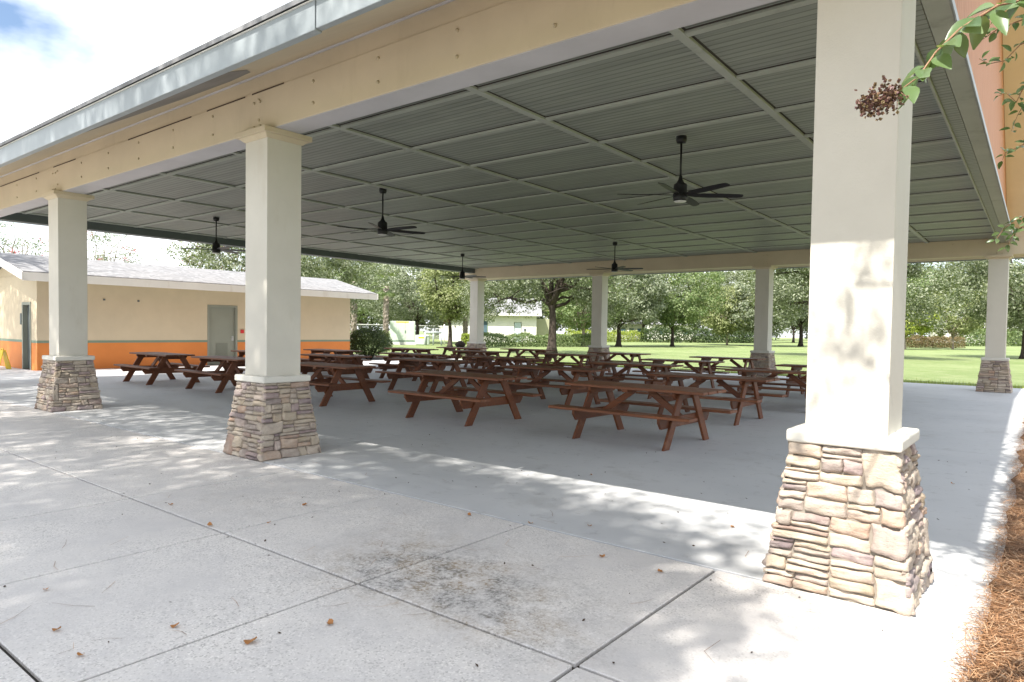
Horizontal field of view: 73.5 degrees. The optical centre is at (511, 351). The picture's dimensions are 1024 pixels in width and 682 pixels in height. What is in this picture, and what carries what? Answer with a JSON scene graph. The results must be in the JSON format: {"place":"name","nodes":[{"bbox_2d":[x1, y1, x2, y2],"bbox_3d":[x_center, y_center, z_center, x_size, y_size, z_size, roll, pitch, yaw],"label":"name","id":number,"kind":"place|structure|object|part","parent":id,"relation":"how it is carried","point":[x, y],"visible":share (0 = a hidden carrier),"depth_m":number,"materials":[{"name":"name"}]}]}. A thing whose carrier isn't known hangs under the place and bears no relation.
{"place":"outdoors","nodes":[
{"label":"outdoors","id":0,"kind":"place"},
{"bbox_2d":[0,354,713,681],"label":"slab base","id":1,"kind":"object","parent":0,"point":[33,677],"depth_m":3.24,"materials":[{"name":"grey concrete"}]},
{"bbox_2d":[0,252,377,370],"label":"restroom building","id":2,"kind":"structure","parent":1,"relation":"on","point":[134,307],"depth_m":24.45,"materials":[{"name":"beige paint"}]},
{"bbox_2d":[27,305,29,368],"bbox_3d":[-15.617,-0.487,22.317,0.660,2.080,0.045,2,2,38],"label":"door","id":3,"kind":"structure","parent":2,"relation":"in","point":[27,305],"depth_m":22.43,"materials":[{"name":"metal"}]},
{"bbox_2d":[209,307,233,364],"bbox_3d":[-11.202,-0.622,26.482,0.123,2.210,1.060,2,2,38],"label":"door","id":4,"kind":"structure","parent":2,"relation":"in","point":[221,319],"depth_m":26.47,"materials":[{"name":"metal"}]},
{"bbox_2d":[350,325,392,358],"bbox_3d":[-6.929,-0.486,33.548,2.465,1.752,2.333,2,2,38],"label":"round bush","id":5,"kind":"object","parent":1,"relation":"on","point":[383,340],"visible":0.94,"depth_m":32.95,"materials":[{"name":"green plant"}]},
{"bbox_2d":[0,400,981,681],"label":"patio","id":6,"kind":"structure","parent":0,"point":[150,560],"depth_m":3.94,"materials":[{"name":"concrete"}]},
{"bbox_2d":[243,636,256,643],"bbox_3d":[-1.266,1.389,3.317,0.063,0.027,0.048,-4,4,-21],"label":"fallen leaf","id":7,"kind":"object","parent":6,"relation":"on","point":[248,641],"visible":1,"depth_m":3.31,"materials":[{"name":"brown plant"}]},
{"bbox_2d":[0,410,988,666],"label":"leaf litter","id":8,"kind":"object","parent":6,"relation":"on","point":[504,562],"visible":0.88,"depth_m":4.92,"materials":[{"name":"brown plant"}]},
{"bbox_2d":[451,298,548,341],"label":"pale house","id":9,"kind":"structure","parent":0,"point":[533,324],"depth_m":83.99,"materials":[{"name":"paint"}]},
{"bbox_2d":[484,319,487,335],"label":"window","id":10,"kind":"structure","parent":9,"relation":"in","point":[485,322],"depth_m":83.92,"materials":[{"name":"blue glass"}]},
{"bbox_2d":[514,322,520,338],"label":"door","id":11,"kind":"structure","parent":9,"relation":"in","point":[517,328],"depth_m":84.11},
{"bbox_2d":[0,359,1023,633],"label":"pavilion floor","id":12,"kind":"structure","parent":0,"point":[634,487],"depth_m":8.31,"materials":[{"name":"concrete"}]},
{"bbox_2d":[0,348,10,368],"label":"floor sign","id":13,"kind":"object","parent":12,"relation":"on","point":[3,352],"visible":1,"depth_m":22.21,"materials":[{"name":"yellow plastic"}]},
{"bbox_2d":[113,352,209,384],"bbox_3d":[-9.271,0.416,18.145,2.191,0.761,1.540,2,2,39],"label":"picnic table","id":14,"kind":"object","parent":12,"relation":"on","point":[166,366],"visible":0.91,"depth_m":17.90,"materials":[{"name":"brown wood"}]},
{"bbox_2d":[174,356,244,392],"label":"picnic table","id":15,"kind":"object","parent":12,"relation":"on","point":[226,375],"visible":0.75,"depth_m":16.22,"materials":[{"name":"brown wood"}]},
{"bbox_2d":[227,350,244,366],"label":"picnic table","id":16,"kind":"object","parent":12,"relation":"on","point":[241,353],"visible":0.09,"depth_m":20.95,"materials":[{"name":"brown wood"}]},
{"bbox_2d":[300,349,370,364],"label":"picnic table","id":17,"kind":"object","parent":12,"relation":"on","point":[335,351],"visible":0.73,"depth_m":22.77,"materials":[{"name":"brown wood"}]},
{"bbox_2d":[300,353,382,378],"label":"picnic table","id":18,"kind":"object","parent":12,"relation":"on","point":[342,359],"visible":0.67,"depth_m":18.62,"materials":[{"name":"brown wood"}]},
{"bbox_2d":[300,362,390,406],"bbox_3d":[-3.815,0.632,14.106,2.191,0.761,1.540,2,2,38],"label":"picnic table","id":19,"kind":"object","parent":12,"relation":"on","point":[327,385],"visible":0.73,"depth_m":13.82,"materials":[{"name":"brown wood"}]},
{"bbox_2d":[369,352,446,380],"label":"picnic table","id":20,"kind":"object","parent":12,"relation":"on","point":[388,365],"visible":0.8,"depth_m":20.60,"materials":[{"name":"brown wood"}]},
{"bbox_2d":[376,348,445,365],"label":"picnic table","id":21,"kind":"object","parent":12,"relation":"on","point":[419,350],"visible":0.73,"depth_m":25.67,"materials":[{"name":"brown wood"}]},
{"bbox_2d":[375,358,473,391],"bbox_3d":[-2.066,0.565,16.955,2.191,0.761,1.540,2,2,38],"label":"picnic table","id":22,"kind":"object","parent":12,"relation":"on","point":[398,373],"visible":0.77,"depth_m":16.86,"materials":[{"name":"brown wood"}]},
{"bbox_2d":[436,347,487,366],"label":"picnic table","id":23,"kind":"object","parent":12,"relation":"on","point":[453,355],"visible":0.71,"depth_m":28.06,"materials":[{"name":"brown wood"}]},
{"bbox_2d":[388,370,541,426],"bbox_3d":[-0.821,0.756,11.735,2.191,0.761,1.540,2,2,40],"label":"picnic table","id":24,"kind":"object","parent":12,"relation":"on","point":[456,394],"visible":1,"depth_m":11.56,"materials":[{"name":"brown wood"}]},
{"bbox_2d":[446,350,512,372],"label":"picnic table","id":25,"kind":"object","parent":12,"relation":"on","point":[483,364],"visible":0.66,"depth_m":23.98,"materials":[{"name":"brown wood"}]},
{"bbox_2d":[459,356,542,383],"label":"picnic table","id":26,"kind":"object","parent":12,"relation":"on","point":[492,368],"visible":0.77,"depth_m":18.83,"materials":[{"name":"brown wood"}]},
{"bbox_2d":[0,0,1023,615],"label":"picnic pavilion","id":27,"kind":"structure","parent":12,"relation":"on","point":[496,140],"depth_m":8.13,"materials":[{"name":"beige paint"}]},
{"bbox_2d":[180,217,245,253],"bbox_3d":[-7.530,-2.981,17.460,1.760,0.946,1.546,0,2,-14],"label":"ceiling fan","id":28,"kind":"object","parent":27,"relation":"hanging from","point":[216,248],"visible":0.95,"depth_m":17.41},
{"bbox_2d":[337,188,424,236],"bbox_3d":[-2.545,-2.774,13.500,1.760,0.946,1.546,0,2,-26],"label":"ceiling fan","id":29,"kind":"object","parent":27,"relation":"hanging from","point":[382,230],"visible":0.96,"depth_m":13.44},
{"bbox_2d":[438,254,484,278],"bbox_3d":[-1.817,-3.147,25.167,1.760,0.946,1.546,1,2,-9],"label":"ceiling fan","id":30,"kind":"object","parent":27,"relation":"hanging from","point":[462,275],"visible":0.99,"depth_m":25.11},
{"bbox_2d":[586,242,642,271],"bbox_3d":[3.176,-2.940,21.201,1.760,0.946,1.546,2,2,18],"label":"ceiling fan","id":31,"kind":"object","parent":27,"relation":"hanging from","point":[615,268],"visible":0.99,"depth_m":21.14},
{"bbox_2d":[618,135,742,205],"bbox_3d":[2.362,-2.571,9.602,1.760,0.946,1.546,1,2,0],"label":"ceiling fan","id":32,"kind":"object","parent":27,"relation":"hanging from","point":[681,194],"visible":1,"depth_m":9.55},
{"bbox_2d":[500,348,559,365],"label":"picnic table","id":33,"kind":"object","parent":12,"relation":"on","point":[518,354],"visible":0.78,"depth_m":27.19,"materials":[{"name":"brown wood"}]},
{"bbox_2d":[500,365,608,404],"bbox_3d":[0.878,0.698,14.280,2.191,0.761,1.540,2,2,38],"label":"picnic table","id":34,"kind":"object","parent":12,"relation":"on","point":[539,382],"visible":0.85,"depth_m":14.07,"materials":[{"name":"brown wood"}]},
{"bbox_2d":[531,353,602,375],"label":"picnic table","id":35,"kind":"object","parent":12,"relation":"on","point":[580,363],"visible":0.8,"depth_m":22.16,"materials":[{"name":"brown wood"}]},
{"bbox_2d":[583,352,651,374],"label":"picnic table","id":36,"kind":"object","parent":12,"relation":"on","point":[632,355],"visible":0.69,"depth_m":24.31,"materials":[{"name":"brown wood"}]},
{"bbox_2d":[579,361,689,398],"bbox_3d":[2.944,0.656,16.534,2.191,0.761,1.540,2,2,37],"label":"picnic table","id":37,"kind":"object","parent":12,"relation":"on","point":[616,377],"visible":0.83,"depth_m":16.35,"materials":[{"name":"brown wood"}]},
{"bbox_2d":[548,380,736,450],"bbox_3d":[1.848,0.861,9.775,2.191,0.761,1.540,2,2,40],"label":"picnic table","id":38,"kind":"object","parent":12,"relation":"on","point":[617,407],"visible":1,"depth_m":9.61,"materials":[{"name":"brown wood"}]},
{"bbox_2d":[632,358,729,387],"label":"picnic table","id":39,"kind":"object","parent":12,"relation":"on","point":[702,363],"visible":0.76,"depth_m":18.77,"materials":[{"name":"brown wood"}]},
{"bbox_2d":[636,372,786,425],"bbox_3d":[3.557,0.805,12.286,2.191,0.761,1.540,2,2,38],"label":"picnic table","id":40,"kind":"object","parent":12,"relation":"on","point":[740,401],"visible":0.8,"depth_m":12.05,"materials":[{"name":"brown wood"}]},
{"bbox_2d":[683,356,769,380],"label":"picnic table","id":41,"kind":"object","parent":12,"relation":"on","point":[714,366],"visible":0.76,"depth_m":21.29,"materials":[{"name":"brown wood"}]},
{"bbox_2d":[717,368,806,398],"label":"picnic table","id":42,"kind":"object","parent":12,"relation":"on","point":[752,372],"visible":0.52,"depth_m":14.16,"materials":[{"name":"brown wood"}]},
{"bbox_2d":[775,364,806,396],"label":"picnic table","id":43,"kind":"object","parent":12,"relation":"on","point":[797,367],"visible":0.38,"depth_m":16.76,"materials":[{"name":"brown wood"}]},
{"bbox_2d":[0,0,1023,337],"label":"sky","id":44,"kind":"structure","parent":0,"point":[56,56],"materials":[{"name":"white"}]},
{"bbox_2d":[612,319,644,339],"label":"house","id":45,"kind":"structure","parent":0,"point":[635,327],"depth_m":119.96,"materials":[{"name":"paint"}]},
{"bbox_2d":[647,320,697,339],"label":"house","id":46,"kind":"structure","parent":0,"point":[686,327],"depth_m":135.01,"materials":[{"name":"paint"}]},
{"bbox_2d":[350,331,1023,387],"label":"lawn","id":47,"kind":"structure","parent":0,"point":[947,365],"depth_m":50.67,"materials":[{"name":"green plant"}]},
{"bbox_2d":[0,221,48,255],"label":"crape myrtle","id":48,"kind":"object","parent":47,"relation":"on","point":[16,246],"visible":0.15,"depth_m":43.78,"materials":[{"name":"green plant"}]},
{"bbox_2d":[87,231,160,263],"bbox_3d":[-27.492,-5.222,45.586,8.253,9.834,5.676,1,2,6],"label":"crape myrtle","id":49,"kind":"object","parent":47,"relation":"on","point":[103,257],"visible":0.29,"depth_m":45.67,"materials":[{"name":"green plant"}]},
{"bbox_2d":[182,243,245,271],"bbox_3d":[-20.223,-4.284,47.791,6.618,8.036,5.856,1,2,3],"label":"crape myrtle","id":50,"kind":"object","parent":47,"relation":"on","point":[216,259],"visible":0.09,"depth_m":46.89,"materials":[{"name":"green plant"}]},
{"bbox_2d":[161,240,394,320],"bbox_3d":[-16.340,-5.379,47.863,13.938,10.357,14.142,2,2,38],"label":"oak tree","id":51,"kind":"object","parent":47,"relation":"on","point":[338,265],"visible":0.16,"depth_m":45.83,"materials":[{"name":"green plant"}]},
{"bbox_2d":[339,268,370,338],"bbox_3d":[-13.800,-4.104,59.951,3.806,7.114,3.861,2,2,38],"label":"cabbage palm","id":52,"kind":"object","parent":47,"relation":"on","point":[354,324],"visible":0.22,"depth_m":59.79,"materials":[{"name":"brown plant"}]},
{"bbox_2d":[330,266,396,326],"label":"lawn tree","id":53,"kind":"object","parent":47,"relation":"on","point":[359,318],"visible":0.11,"depth_m":101.97,"materials":[{"name":"green plant"}]},
{"bbox_2d":[371,272,399,333],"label":"cabbage palm","id":54,"kind":"object","parent":47,"relation":"on","point":[386,294],"visible":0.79,"depth_m":65.75,"materials":[{"name":"green plant"}]},
{"bbox_2d":[358,324,438,339],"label":"chain link fence","id":55,"kind":"object","parent":47,"relation":"on","point":[389,327],"visible":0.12,"depth_m":89.39,"materials":[{"name":"metal"}]},
{"bbox_2d":[390,321,415,344],"bbox_3d":[-10.196,-1.775,63.971,2.500,2.200,1.400,1,2,-8],"label":"monument sign","id":56,"kind":"object","parent":47,"relation":"on","point":[402,332],"visible":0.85,"depth_m":63.35,"materials":[{"name":"metal"}]},
{"bbox_3d":[-9.896,-1.902,63.390,1.730,1.600,0.020,1,2,-8],"label":"door","id":57,"kind":"part","parent":56,"relation":"part of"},
{"bbox_2d":[349,261,486,334],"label":"oak tree","id":58,"kind":"object","parent":47,"relation":"on","point":[415,312],"visible":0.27,"depth_m":69.83,"materials":[{"name":"green plant"}]},
{"bbox_2d":[415,335,429,344],"bbox_3d":[-8.346,-1.142,63.917,1.240,0.895,0.920,1,2,0],"label":"utility box","id":59,"kind":"object","parent":47,"relation":"on","point":[419,339],"visible":1,"depth_m":63.48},
{"bbox_2d":[409,278,447,326],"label":"lawn tree","id":60,"kind":"object","parent":47,"relation":"on","point":[431,314],"visible":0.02,"depth_m":106.51,"materials":[{"name":"green plant"}]},
{"bbox_2d":[424,324,444,345],"bbox_3d":[-7.141,-1.557,63.322,1.880,2.000,0.440,1,2,0],"label":"backflow valve","id":61,"kind":"object","parent":47,"relation":"on","point":[433,332],"visible":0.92,"depth_m":63.26,"materials":[{"name":"metal"}]},
{"bbox_2d":[409,268,469,346],"bbox_3d":[-5.198,-4.741,56.931,6.689,8.820,6.319,2,2,27],"label":"oak tree","id":62,"kind":"object","parent":47,"relation":"on","point":[442,299],"visible":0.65,"depth_m":55.88,"materials":[{"name":"green plant"}]},
{"bbox_2d":[439,326,447,339],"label":"screen wall","id":63,"kind":"structure","parent":47,"relation":"on","point":[446,331],"depth_m":91.82,"materials":[{"name":"paint"}]},
{"bbox_2d":[455,341,465,346],"bbox_3d":[-4.471,-0.670,59.091,0.949,0.587,0.868,1,2,-2],"label":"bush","id":64,"kind":"object","parent":47,"relation":"on","point":[460,344],"visible":0.89,"depth_m":58.75,"materials":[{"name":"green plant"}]},
{"bbox_2d":[462,289,467,338],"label":"cabbage palm","id":65,"kind":"object","parent":47,"relation":"on","point":[465,326],"visible":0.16,"depth_m":71.80,"materials":[{"name":"brown plant"}]},
{"bbox_2d":[461,333,469,343],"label":"lime bush","id":66,"kind":"object","parent":47,"relation":"on","point":[466,336],"visible":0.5,"depth_m":69.09,"materials":[{"name":"green plant"}]},
{"bbox_2d":[488,279,546,305],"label":"lawn tree","id":67,"kind":"object","parent":47,"relation":"on","point":[515,289],"visible":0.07,"depth_m":104.49,"materials":[{"name":"green plant"}]},
{"bbox_2d":[484,332,590,346],"bbox_3d":[2.971,-1.205,64.315,14.302,1.461,1.634,0,2,-36],"label":"clipped hedge","id":68,"kind":"object","parent":47,"relation":"on","point":[514,341],"visible":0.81,"depth_m":63.03,"materials":[{"name":"green plant"}]},
{"bbox_2d":[451,275,645,352],"bbox_3d":[2.364,-4.604,45.429,12.135,9.538,9.908,2,2,38],"label":"oak tree","id":69,"kind":"object","parent":47,"relation":"on","point":[551,293],"visible":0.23,"depth_m":45.09,"materials":[{"name":"green plant"}]},
{"bbox_2d":[543,283,618,328],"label":"lawn tree","id":70,"kind":"object","parent":47,"relation":"on","point":[562,316],"visible":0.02,"depth_m":103.54,"materials":[{"name":"green plant"}]},
{"bbox_2d":[542,276,627,346],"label":"lawn tree","id":71,"kind":"object","parent":47,"relation":"on","point":[569,313],"visible":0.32,"depth_m":66.67,"materials":[{"name":"green plant"}]},
{"bbox_2d":[564,328,644,341],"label":"clipped hedge","id":72,"kind":"object","parent":47,"relation":"on","point":[611,334],"visible":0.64,"depth_m":97.93,"materials":[{"name":"green plant"}]},
{"bbox_2d":[567,274,673,346],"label":"lawn tree","id":73,"kind":"object","parent":47,"relation":"on","point":[641,309],"visible":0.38,"depth_m":67.61,"materials":[{"name":"green plant"}]},
{"bbox_2d":[619,275,684,339],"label":"lawn tree","id":74,"kind":"object","parent":47,"relation":"on","point":[642,324],"visible":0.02,"depth_m":111.10,"materials":[{"name":"green plant"}]},
{"bbox_2d":[301,256,1023,339],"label":"treeline","id":75,"kind":"object","parent":47,"relation":"on","point":[545,314],"visible":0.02,"depth_m":121.39,"materials":[{"name":"green plant"}]},
{"bbox_2d":[625,271,727,346],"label":"lawn tree","id":76,"kind":"object","parent":47,"relation":"on","point":[689,308],"visible":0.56,"depth_m":71.80,"materials":[{"name":"green plant"}]},
{"bbox_2d":[639,326,753,342],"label":"dark hedge","id":77,"kind":"object","parent":47,"relation":"on","point":[651,332],"visible":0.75,"depth_m":102.32,"materials":[{"name":"green plant"}]},
{"bbox_2d":[670,272,726,341],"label":"lawn tree","id":78,"kind":"object","parent":47,"relation":"on","point":[698,323],"visible":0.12,"depth_m":109.77,"materials":[{"name":"green plant"}]},
{"bbox_2d":[695,282,754,344],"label":"lawn tree","id":79,"kind":"object","parent":47,"relation":"on","point":[717,321],"visible":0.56,"depth_m":83.92,"materials":[{"name":"green plant"}]},
{"bbox_2d":[720,270,754,336],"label":"lawn tree","id":80,"kind":"object","parent":47,"relation":"on","point":[737,278],"visible":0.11,"depth_m":122.50,"materials":[{"name":"green plant"}]},
{"bbox_2d":[721,274,801,336],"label":"lawn tree","id":81,"kind":"object","parent":47,"relation":"on","point":[780,325],"visible":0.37,"depth_m":81.20,"materials":[{"name":"green plant"}]},
{"bbox_2d":[532,362,1023,388],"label":"grass fringe","id":82,"kind":"object","parent":47,"relation":"on","point":[929,382],"depth_m":22.62,"materials":[{"name":"green plant"}]},
{"bbox_2d":[774,271,808,342],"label":"lawn tree","id":83,"kind":"object","parent":47,"relation":"on","point":[793,329],"visible":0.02,"depth_m":119.87,"materials":[{"name":"green plant"}]},
{"bbox_2d":[779,268,809,346],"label":"lawn tree","id":84,"kind":"object","parent":47,"relation":"on","point":[803,319],"visible":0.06,"depth_m":84.53,"materials":[{"name":"green plant"}]},
{"bbox_2d":[741,262,979,330],"bbox_3d":[23.157,-5.321,47.325,14.089,11.510,11.261,1,2,5],"label":"oak tree","id":85,"kind":"object","parent":47,"relation":"on","point":[924,308],"visible":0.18,"depth_m":44.96,"materials":[{"name":"green plant"}]},
{"bbox_2d":[904,304,940,348],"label":"crape myrtle","id":86,"kind":"object","parent":47,"relation":"on","point":[921,330],"visible":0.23,"depth_m":76.12,"materials":[{"name":"green plant"}]},
{"bbox_2d":[906,263,956,341],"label":"lawn tree","id":87,"kind":"object","parent":47,"relation":"on","point":[920,279],"visible":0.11,"depth_m":121.43,"materials":[{"name":"green plant"}]},
{"bbox_2d":[906,334,965,347],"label":"shrub row","id":88,"kind":"object","parent":47,"relation":"on","point":[929,341],"visible":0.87,"depth_m":89.38,"materials":[{"name":"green plant"}]},
{"bbox_2d":[921,288,985,349],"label":"crape myrtle","id":89,"kind":"object","parent":47,"relation":"on","point":[959,325],"visible":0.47,"depth_m":80.10,"materials":[{"name":"green plant"}]},
{"bbox_2d":[930,312,1008,343],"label":"house","id":90,"kind":"structure","parent":47,"relation":"on","point":[947,335],"depth_m":150.07,"materials":[{"name":"paint"}]},
{"bbox_2d":[933,259,1023,358],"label":"oak tree","id":91,"kind":"object","parent":47,"relation":"on","point":[1015,316],"visible":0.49,"depth_m":49.79,"materials":[{"name":"green plant"}]},
{"bbox_2d":[956,327,1021,345],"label":"hedge","id":92,"kind":"object","parent":47,"relation":"on","point":[979,334],"visible":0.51,"depth_m":114.51,"materials":[{"name":"green plant"}]},
{"bbox_2d":[933,412,1023,681],"bbox_3d":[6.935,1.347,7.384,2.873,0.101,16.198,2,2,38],"label":"pine straw","id":93,"kind":"object","parent":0,"point":[1011,636],"visible":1,"depth_m":3.61,"materials":[{"name":"brown plant"}]},
{"bbox_2d":[854,0,1023,251],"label":"crape myrtle","id":94,"kind":"object","parent":93,"relation":"on","point":[977,29],"visible":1,"depth_m":1.56,"materials":[{"name":"green plant"}]}
]}

